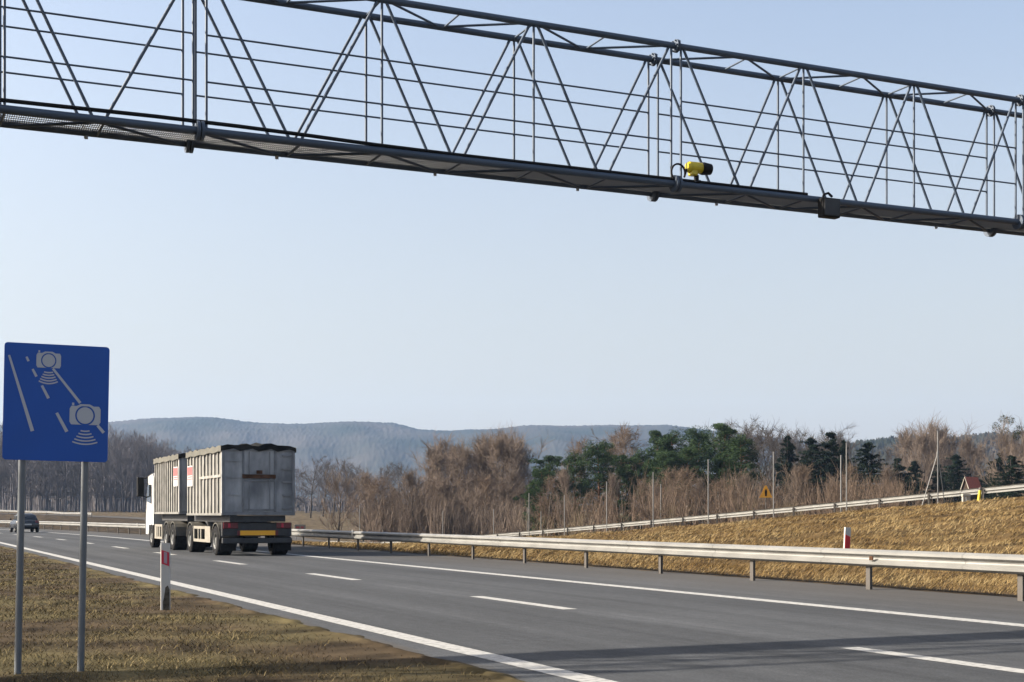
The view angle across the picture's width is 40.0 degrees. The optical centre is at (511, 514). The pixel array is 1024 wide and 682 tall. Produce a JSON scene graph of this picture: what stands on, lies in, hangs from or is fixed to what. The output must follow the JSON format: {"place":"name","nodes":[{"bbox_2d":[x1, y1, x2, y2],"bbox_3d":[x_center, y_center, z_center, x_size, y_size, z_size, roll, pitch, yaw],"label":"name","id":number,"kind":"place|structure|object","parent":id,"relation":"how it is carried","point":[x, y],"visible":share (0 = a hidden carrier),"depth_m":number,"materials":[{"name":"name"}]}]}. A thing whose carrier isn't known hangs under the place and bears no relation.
{"place":"outdoors","nodes":[
{"label":"outdoors","id":0,"kind":"place"},
{"bbox_2d":[2,513,324,541],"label":"ramp road","id":1,"kind":"structure","parent":0,"point":[295,538],"depth_m":230.38,"materials":[{"name":"grey asphalt"}]},
{"bbox_2d":[0,445,587,510],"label":"wooded rise","id":2,"kind":"structure","parent":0,"point":[299,506],"depth_m":505.39,"materials":[{"name":"brown plant"}]},
{"bbox_2d":[0,416,818,507],"bbox_3d":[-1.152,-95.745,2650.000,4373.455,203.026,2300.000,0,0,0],"label":"hills","id":3,"kind":"structure","parent":0,"point":[374,447],"depth_m":2446.49,"materials":[{"name":"grey"}]},
{"bbox_2d":[0,527,1023,681],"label":"road","id":4,"kind":"structure","parent":0,"point":[618,634],"depth_m":19.86,"materials":[{"name":"grey asphalt"}]},
{"bbox_2d":[9,513,38,531],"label":"hatchback car","id":5,"kind":"object","parent":4,"relation":"on","point":[31,522],"visible":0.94,"depth_m":108.34,"materials":[{"name":"black paint"}]},
{"bbox_2d":[137,443,295,554],"bbox_3d":[-11.555,-0.522,54.164,3.320,3.844,14.770,0,0,-24],"label":"container lorry","id":6,"kind":"object","parent":4,"relation":"on","point":[224,499],"visible":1,"depth_m":47.96,"materials":[{"name":"metal"}]},
{"bbox_2d":[0,542,616,681],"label":"edge line","id":7,"kind":"object","parent":4,"relation":"on","point":[572,675],"visible":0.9,"depth_m":16.21,"materials":[{"name":"paint"}]},
{"bbox_2d":[0,529,1023,626],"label":"edge line","id":8,"kind":"object","parent":4,"relation":"on","point":[921,615],"visible":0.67,"depth_m":24.18,"materials":[{"name":"paint"}]},
{"bbox_2d":[14,534,1023,672],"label":"lane marking","id":9,"kind":"object","parent":4,"relation":"on","point":[1017,670],"visible":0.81,"depth_m":14.11,"materials":[{"name":"paint"}]},
{"bbox_2d":[0,496,1023,681],"bbox_3d":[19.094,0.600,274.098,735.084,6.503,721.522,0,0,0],"label":"ground","id":10,"kind":"structure","parent":0,"point":[391,653],"depth_m":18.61,"materials":[{"name":"brown plant"}]},
{"bbox_2d":[0,510,91,517],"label":"guardrail","id":11,"kind":"object","parent":10,"relation":"on","point":[8,511],"visible":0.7,"depth_m":241.90,"materials":[{"name":"metal"}]},
{"bbox_2d":[2,342,109,673],"bbox_3d":[-4.043,0.103,12.432,0.882,3.195,0.088,1,0,-17],"label":"road sign","id":12,"kind":"object","parent":10,"relation":"on","point":[55,402],"visible":1,"depth_m":12.40,"materials":[{"name":"blue metal"}]},
{"bbox_2d":[161,543,169,609],"bbox_3d":[-5.069,0.960,20.604,0.140,1.080,0.082,0,0,-8],"label":"delineator post","id":13,"kind":"object","parent":10,"relation":"on","point":[165,576],"visible":0.88,"depth_m":20.57,"materials":[{"name":"white plastic"}]},
{"bbox_2d":[0,547,512,681],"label":"verge grass","id":14,"kind":"structure","parent":10,"relation":"on","point":[29,582],"depth_m":15.84,"materials":[{"name":"brown plant"}]},
{"bbox_2d":[297,455,330,517],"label":"bare tree","id":15,"kind":"object","parent":10,"relation":"on","point":[320,469],"visible":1,"depth_m":239.66,"materials":[{"name":"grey plant"}]},
{"bbox_2d":[315,465,375,541],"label":"bare tree","id":16,"kind":"object","parent":10,"relation":"on","point":[335,483],"visible":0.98,"depth_m":149.68,"materials":[{"name":"brown plant"}]},
{"bbox_2d":[344,467,378,541],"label":"young tree","id":17,"kind":"object","parent":10,"relation":"on","point":[363,503],"visible":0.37,"depth_m":155.03,"materials":[{"name":"brown plant"}]},
{"bbox_2d":[361,475,409,531],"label":"young tree","id":18,"kind":"object","parent":10,"relation":"on","point":[371,487],"visible":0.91,"depth_m":147.70,"materials":[{"name":"brown plant"}]},
{"bbox_2d":[347,478,429,541],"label":"young tree","id":19,"kind":"object","parent":10,"relation":"on","point":[366,507],"visible":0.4,"depth_m":150.34,"materials":[{"name":"brown plant"}]},
{"bbox_2d":[389,465,448,533],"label":"young tree","id":20,"kind":"object","parent":10,"relation":"on","point":[409,477],"visible":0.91,"depth_m":145.57,"materials":[{"name":"brown plant"}]},
{"bbox_2d":[399,448,450,511],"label":"bare tree","id":21,"kind":"object","parent":10,"relation":"on","point":[434,462],"visible":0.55,"depth_m":165.31,"materials":[{"name":"brown plant"}]},
{"bbox_2d":[398,426,459,503],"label":"bare tree","id":22,"kind":"object","parent":10,"relation":"on","point":[440,445],"visible":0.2,"depth_m":171.84,"materials":[{"name":"brown plant"}]},
{"bbox_2d":[420,476,450,518],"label":"young tree","id":23,"kind":"object","parent":10,"relation":"on","point":[429,487],"visible":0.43,"depth_m":149.76,"materials":[{"name":"brown plant"}]},
{"bbox_2d":[415,443,462,509],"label":"bare tree","id":24,"kind":"object","parent":10,"relation":"on","point":[427,456],"visible":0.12,"depth_m":171.16,"materials":[{"name":"brown plant"}]},
{"bbox_2d":[342,483,541,543],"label":"undergrowth","id":25,"kind":"object","parent":10,"relation":"on","point":[437,519],"visible":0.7,"depth_m":144.91,"materials":[{"name":"brown plant"}]},
{"bbox_2d":[430,473,470,533],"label":"young tree","id":26,"kind":"object","parent":10,"relation":"on","point":[445,489],"visible":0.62,"depth_m":147.11,"materials":[{"name":"brown plant"}]},
{"bbox_2d":[426,435,474,512],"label":"bare tree","id":27,"kind":"object","parent":10,"relation":"on","point":[453,447],"visible":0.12,"depth_m":171.37,"materials":[{"name":"brown plant"}]},
{"bbox_2d":[426,436,485,511],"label":"bare tree","id":28,"kind":"object","parent":10,"relation":"on","point":[448,463],"visible":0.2,"depth_m":168.25,"materials":[{"name":"brown plant"}]},
{"bbox_2d":[449,477,476,534],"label":"young tree","id":29,"kind":"object","parent":10,"relation":"on","point":[464,486],"visible":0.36,"depth_m":156.63,"materials":[{"name":"brown plant"}]},
{"bbox_2d":[443,437,486,531],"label":"bare tree","id":30,"kind":"object","parent":10,"relation":"on","point":[465,461],"visible":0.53,"depth_m":160.17,"materials":[{"name":"brown plant"}]},
{"bbox_2d":[457,482,491,534],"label":"young tree","id":31,"kind":"object","parent":10,"relation":"on","point":[476,500],"visible":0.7,"depth_m":151.92,"materials":[{"name":"brown plant"}]},
{"bbox_2d":[468,472,502,532],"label":"young tree","id":32,"kind":"object","parent":10,"relation":"on","point":[487,482],"visible":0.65,"depth_m":155.75,"materials":[{"name":"brown plant"}]},
{"bbox_2d":[467,422,517,519],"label":"bare tree","id":33,"kind":"object","parent":10,"relation":"on","point":[482,441],"visible":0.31,"depth_m":170.36,"materials":[{"name":"brown plant"}]},
{"bbox_2d":[475,427,540,517],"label":"bare tree","id":34,"kind":"object","parent":10,"relation":"on","point":[498,445],"visible":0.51,"depth_m":159.10,"materials":[{"name":"brown plant"}]},
{"bbox_2d":[485,474,530,528],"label":"young tree","id":35,"kind":"object","parent":10,"relation":"on","point":[502,489],"visible":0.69,"depth_m":149.54,"materials":[{"name":"brown plant"}]},
{"bbox_2d":[478,422,538,531],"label":"bare tree","id":36,"kind":"object","parent":10,"relation":"on","point":[518,452],"visible":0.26,"depth_m":166.27,"materials":[{"name":"brown plant"}]},
{"bbox_2d":[494,465,528,518],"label":"young tree","id":37,"kind":"object","parent":10,"relation":"on","point":[512,476],"visible":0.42,"depth_m":152.89,"materials":[{"name":"brown plant"}]},
{"bbox_2d":[0,520,1023,600],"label":"guardrail","id":38,"kind":"object","parent":10,"relation":"on","point":[869,559],"visible":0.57,"depth_m":30.48,"materials":[{"name":"metal"}]},
{"bbox_2d":[0,0,1023,236],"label":"road gantry","id":39,"kind":"object","parent":10,"relation":"on","point":[653,188],"visible":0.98,"depth_m":18.18,"materials":[{"name":"metal"}]},
{"bbox_2d":[670,161,712,182],"bbox_3d":[2.392,-4.584,18.852,0.617,0.296,0.172,0,0,-24],"label":"traffic camera","id":40,"kind":"object","parent":39,"relation":"on","point":[692,169],"visible":1,"depth_m":18.83,"materials":[{"name":"yellow paint"}]},
{"bbox_2d":[818,192,839,219],"bbox_3d":[4.429,-4.328,19.678,0.300,0.376,0.160,0,0,-24],"label":"junction box","id":41,"kind":"object","parent":39,"relation":"attached to","point":[828,208],"visible":1,"depth_m":19.61,"materials":[{"name":"black plastic"}]},
{"bbox_2d":[496,426,544,496],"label":"bare tree","id":42,"kind":"object","parent":10,"relation":"on","point":[522,456],"visible":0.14,"depth_m":171.15,"materials":[{"name":"brown plant"}]},
{"bbox_2d":[514,435,560,530],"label":"bare tree","id":43,"kind":"object","parent":10,"relation":"on","point":[528,460],"visible":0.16,"depth_m":172.72,"materials":[{"name":"brown plant"}]},
{"bbox_2d":[513,469,562,536],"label":"pine tree","id":44,"kind":"object","parent":10,"relation":"on","point":[539,480],"visible":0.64,"depth_m":135.50,"materials":[{"name":"green plant"}]},
{"bbox_2d":[528,472,561,535],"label":"young tree","id":45,"kind":"object","parent":10,"relation":"on","point":[550,484],"visible":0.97,"depth_m":133.34,"materials":[{"name":"brown plant"}]},
{"bbox_2d":[520,455,588,535],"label":"pine tree","id":46,"kind":"object","parent":10,"relation":"on","point":[549,458],"visible":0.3,"depth_m":138.02,"materials":[{"name":"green plant"}]},
{"bbox_2d":[545,459,576,527],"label":"young tree","id":47,"kind":"object","parent":10,"relation":"on","point":[565,476],"visible":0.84,"depth_m":131.04,"materials":[{"name":"brown plant"}]},
{"bbox_2d":[552,450,593,526],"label":"pine tree","id":48,"kind":"object","parent":10,"relation":"on","point":[571,459],"visible":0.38,"depth_m":141.65,"materials":[{"name":"green plant"}]},
{"bbox_2d":[563,435,597,511],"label":"birch tree","id":49,"kind":"object","parent":10,"relation":"on","point":[580,447],"visible":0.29,"depth_m":151.05,"materials":[{"name":"brown plant"}]},
{"bbox_2d":[577,489,605,530],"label":"young tree","id":50,"kind":"object","parent":10,"relation":"on","point":[588,507],"visible":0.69,"depth_m":127.81,"materials":[{"name":"brown plant"}]},
{"bbox_2d":[572,440,625,530],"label":"pine tree","id":51,"kind":"object","parent":10,"relation":"on","point":[597,451],"visible":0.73,"depth_m":139.24,"materials":[{"name":"green plant"}]},
{"bbox_2d":[600,469,621,530],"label":"young tree","id":52,"kind":"object","parent":10,"relation":"on","point":[612,484],"visible":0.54,"depth_m":129.08,"materials":[{"name":"brown plant"}]},
{"bbox_2d":[586,421,652,521],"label":"birch tree","id":53,"kind":"object","parent":10,"relation":"on","point":[626,434],"visible":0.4,"depth_m":150.02,"materials":[{"name":"brown plant"}]},
{"bbox_2d":[600,454,639,531],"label":"pine tree","id":54,"kind":"object","parent":10,"relation":"on","point":[620,458],"visible":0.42,"depth_m":146.16,"materials":[{"name":"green plant"}]},
{"bbox_2d":[599,427,643,529],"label":"birch tree","id":55,"kind":"object","parent":10,"relation":"on","point":[620,449],"visible":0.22,"depth_m":153.37,"materials":[{"name":"brown plant"}]},
{"bbox_2d":[624,477,650,527],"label":"young tree","id":56,"kind":"object","parent":10,"relation":"on","point":[640,483],"visible":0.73,"depth_m":126.03,"materials":[{"name":"brown plant"}]},
{"bbox_2d":[620,447,656,529],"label":"pine tree","id":57,"kind":"object","parent":10,"relation":"on","point":[639,454],"visible":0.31,"depth_m":147.31,"materials":[{"name":"green plant"}]},
{"bbox_2d":[634,430,670,528],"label":"pine tree","id":58,"kind":"object","parent":10,"relation":"on","point":[654,434],"visible":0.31,"depth_m":145.42,"materials":[{"name":"green plant"}]},
{"bbox_2d":[637,449,688,523],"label":"pine tree","id":59,"kind":"object","parent":10,"relation":"on","point":[664,461],"visible":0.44,"depth_m":137.18,"materials":[{"name":"green plant"}]},
{"bbox_2d":[644,465,695,510],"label":"young tree","id":60,"kind":"object","parent":10,"relation":"on","point":[669,477],"visible":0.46,"depth_m":133.42,"materials":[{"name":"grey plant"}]},
{"bbox_2d":[642,427,704,512],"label":"pine tree","id":61,"kind":"object","parent":10,"relation":"on","point":[669,440],"visible":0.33,"depth_m":143.40,"materials":[{"name":"green plant"}]},
{"bbox_2d":[327,483,1023,543],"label":"guardrail","id":62,"kind":"object","parent":10,"relation":"on","point":[954,493],"visible":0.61,"depth_m":85.22,"materials":[{"name":"metal"}]},
{"bbox_2d":[661,465,702,511],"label":"young tree","id":63,"kind":"object","parent":10,"relation":"on","point":[690,480],"visible":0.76,"depth_m":119.97,"materials":[{"name":"brown plant"}]},
{"bbox_2d":[658,444,720,524],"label":"pine tree","id":64,"kind":"object","parent":10,"relation":"on","point":[686,453],"visible":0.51,"depth_m":137.60,"materials":[{"name":"green plant"}]},
{"bbox_2d":[514,491,868,536],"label":"pale brush","id":65,"kind":"object","parent":10,"relation":"on","point":[580,522],"visible":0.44,"depth_m":113.03,"materials":[{"name":"plant"}]},
{"bbox_2d":[684,425,716,524],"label":"pine tree","id":66,"kind":"object","parent":10,"relation":"on","point":[696,439],"visible":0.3,"depth_m":149.86,"materials":[{"name":"green plant"}]},
{"bbox_2d":[689,475,712,524],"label":"young tree","id":67,"kind":"object","parent":10,"relation":"on","point":[699,487],"visible":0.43,"depth_m":123.34,"materials":[{"name":"brown plant"}]},
{"bbox_2d":[688,423,741,523],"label":"pine tree","id":68,"kind":"object","parent":10,"relation":"on","point":[725,430],"visible":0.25,"depth_m":145.40,"materials":[{"name":"green plant"}]},
{"bbox_2d":[710,477,735,520],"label":"young tree","id":69,"kind":"object","parent":10,"relation":"on","point":[718,489],"visible":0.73,"depth_m":110.49,"materials":[{"name":"brown plant"}]},
{"bbox_2d":[706,450,748,521],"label":"pine tree","id":70,"kind":"object","parent":10,"relation":"on","point":[718,461],"visible":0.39,"depth_m":137.42,"materials":[{"name":"green plant"}]},
{"bbox_2d":[521,461,953,535],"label":"brush","id":71,"kind":"object","parent":10,"relation":"on","point":[833,497],"visible":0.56,"depth_m":112.24,"materials":[{"name":"brown plant"}]},
{"bbox_2d":[712,431,766,520],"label":"pine tree","id":72,"kind":"object","parent":10,"relation":"on","point":[740,447],"visible":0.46,"depth_m":141.66,"materials":[{"name":"green plant"}]},
{"bbox_2d":[723,471,756,520],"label":"young tree","id":73,"kind":"object","parent":10,"relation":"on","point":[745,477],"visible":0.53,"depth_m":109.97,"materials":[{"name":"brown plant"}]},
{"bbox_2d":[727,422,776,494],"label":"bare tree","id":74,"kind":"object","parent":10,"relation":"on","point":[757,432],"visible":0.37,"depth_m":186.59,"materials":[{"name":"brown plant"}]},
{"bbox_2d":[732,417,778,474],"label":"bare tree","id":75,"kind":"object","parent":10,"relation":"on","point":[747,428],"visible":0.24,"depth_m":192.07,"materials":[{"name":"grey plant"}]},
{"bbox_2d":[739,421,783,494],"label":"bare tree","id":76,"kind":"object","parent":10,"relation":"on","point":[768,433],"visible":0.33,"depth_m":186.23,"materials":[{"name":"grey plant"}]},
{"bbox_2d":[759,434,788,507],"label":"bare tree","id":77,"kind":"object","parent":10,"relation":"on","point":[774,445],"visible":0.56,"depth_m":180.25,"materials":[{"name":"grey plant"}]},
{"bbox_2d":[769,436,808,516],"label":"spruce tree","id":78,"kind":"object","parent":10,"relation":"on","point":[788,445],"visible":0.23,"depth_m":149.59,"materials":[{"name":"green plant"}]},
{"bbox_2d":[776,460,806,516],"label":"young tree","id":79,"kind":"object","parent":10,"relation":"on","point":[795,467],"visible":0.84,"depth_m":108.21,"materials":[{"name":"brown plant"}]},
{"bbox_2d":[771,426,825,486],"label":"bare tree","id":80,"kind":"object","parent":10,"relation":"on","point":[793,439],"visible":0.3,"depth_m":188.20,"materials":[{"name":"grey plant"}]},
{"bbox_2d":[780,462,819,505],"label":"young tree","id":81,"kind":"object","parent":10,"relation":"on","point":[804,473],"visible":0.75,"depth_m":107.84,"materials":[{"name":"brown plant"}]},
{"bbox_2d":[782,437,839,514],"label":"spruce tree","id":82,"kind":"object","parent":10,"relation":"on","point":[810,442],"visible":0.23,"depth_m":154.75,"materials":[{"name":"green plant"}]},
{"bbox_2d":[800,431,862,515],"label":"spruce tree","id":83,"kind":"object","parent":10,"relation":"on","point":[829,466],"visible":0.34,"depth_m":149.64,"materials":[{"name":"green plant"}]},
{"bbox_2d":[843,527,850,548],"bbox_3d":[6.416,0.575,27.009,0.140,0.650,0.079,3,-1,-20],"label":"delineator post","id":84,"kind":"object","parent":10,"relation":"on","point":[847,535],"visible":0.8,"depth_m":26.98,"materials":[{"name":"white plastic"}]},
{"bbox_2d":[837,460,868,506],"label":"young tree","id":85,"kind":"object","parent":10,"relation":"on","point":[844,475],"visible":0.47,"depth_m":105.84,"materials":[{"name":"brown plant"}]},
{"bbox_2d":[822,442,902,510],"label":"spruce tree","id":86,"kind":"object","parent":10,"relation":"on","point":[863,463],"visible":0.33,"depth_m":139.55,"materials":[{"name":"green plant"}]},
{"bbox_2d":[872,464,897,504],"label":"young tree","id":87,"kind":"object","parent":10,"relation":"on","point":[887,470],"visible":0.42,"depth_m":111.61,"materials":[{"name":"brown plant"}]},
{"bbox_2d":[880,458,918,506],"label":"spruce tree","id":88,"kind":"object","parent":10,"relation":"on","point":[897,466],"visible":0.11,"depth_m":159.58,"materials":[{"name":"green plant"}]},
{"bbox_2d":[887,418,947,490],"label":"bare tree","id":89,"kind":"object","parent":10,"relation":"on","point":[906,437],"visible":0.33,"depth_m":227.50,"materials":[{"name":"brown plant"}]},
{"bbox_2d":[903,461,934,505],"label":"spruce tree","id":90,"kind":"object","parent":10,"relation":"on","point":[914,469],"visible":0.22,"depth_m":164.68,"materials":[{"name":"green plant"}]},
{"bbox_2d":[901,420,961,503],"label":"bare tree","id":91,"kind":"object","parent":10,"relation":"on","point":[924,445],"visible":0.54,"depth_m":218.83,"materials":[{"name":"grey plant"}]},
{"bbox_2d":[922,431,944,504],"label":"fence pole","id":92,"kind":"object","parent":10,"relation":"on","point":[938,462],"visible":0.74,"depth_m":71.51,"materials":[{"name":"metal"}]},
{"bbox_2d":[908,409,960,486],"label":"bare tree","id":93,"kind":"object","parent":10,"relation":"on","point":[930,427],"visible":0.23,"depth_m":230.60,"materials":[{"name":"grey plant"}]},
{"bbox_2d":[919,464,953,503],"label":"spruce tree","id":94,"kind":"object","parent":10,"relation":"on","point":[934,482],"visible":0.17,"depth_m":159.69,"materials":[{"name":"green plant"}]},
{"bbox_2d":[930,454,970,502],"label":"spruce tree","id":95,"kind":"object","parent":10,"relation":"on","point":[952,477],"visible":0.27,"depth_m":171.68,"materials":[{"name":"green plant"}]},
{"bbox_2d":[926,419,985,500],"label":"bare tree","id":96,"kind":"object","parent":10,"relation":"on","point":[946,430],"visible":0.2,"depth_m":234.29,"materials":[{"name":"grey plant"}]},
{"bbox_2d":[960,477,981,500],"bbox_3d":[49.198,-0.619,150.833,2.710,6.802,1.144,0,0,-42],"label":"hut","id":97,"kind":"object","parent":10,"relation":"on","point":[970,482],"visible":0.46,"depth_m":150.29,"materials":[{"name":"brown wood"}]},
{"bbox_2d":[950,428,997,498],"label":"bare tree","id":98,"kind":"object","parent":10,"relation":"on","point":[967,448],"visible":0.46,"depth_m":226.75,"materials":[{"name":"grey plant"}]},
{"bbox_2d":[978,461,1008,499],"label":"spruce tree","id":99,"kind":"object","parent":10,"relation":"on","point":[987,481],"visible":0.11,"depth_m":167.72,"materials":[{"name":"green plant"}]},
{"bbox_2d":[970,413,1023,494],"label":"mistletoe tree","id":100,"kind":"object","parent":10,"relation":"on","point":[1002,438],"visible":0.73,"depth_m":149.58,"materials":[{"name":"brown plant"}]},
{"bbox_2d":[974,455,1023,499],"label":"spruce tree","id":101,"kind":"object","parent":10,"relation":"on","point":[1012,465],"visible":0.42,"depth_m":129.68,"materials":[{"name":"green plant"}]},
{"bbox_2d":[976,431,1023,496],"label":"bare tree","id":102,"kind":"object","parent":10,"relation":"on","point":[1006,458],"visible":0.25,"depth_m":156.68,"materials":[{"name":"brown plant"}]},
{"bbox_2d":[0,0,1023,442],"label":"sky","id":103,"kind":"structure","parent":0,"point":[246,287],"materials":[{"name":"blue"}]},
{"bbox_2d":[693,431,1023,508],"bbox_3d":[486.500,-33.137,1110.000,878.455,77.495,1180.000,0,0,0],"label":"hill","id":104,"kind":"structure","parent":0,"point":[880,442],"depth_m":936.17,"materials":[{"name":"brown plant"}]},
{"bbox_3d":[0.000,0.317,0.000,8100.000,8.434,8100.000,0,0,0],"label":"fields","id":105,"kind":"structure","parent":0,"visible":0},
{"bbox_2d":[0,423,416,513],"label":"wood","id":106,"kind":"object","parent":105,"relation":"on","point":[129,468],"visible":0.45,"depth_m":348.12,"materials":[{"name":"brown plant"}]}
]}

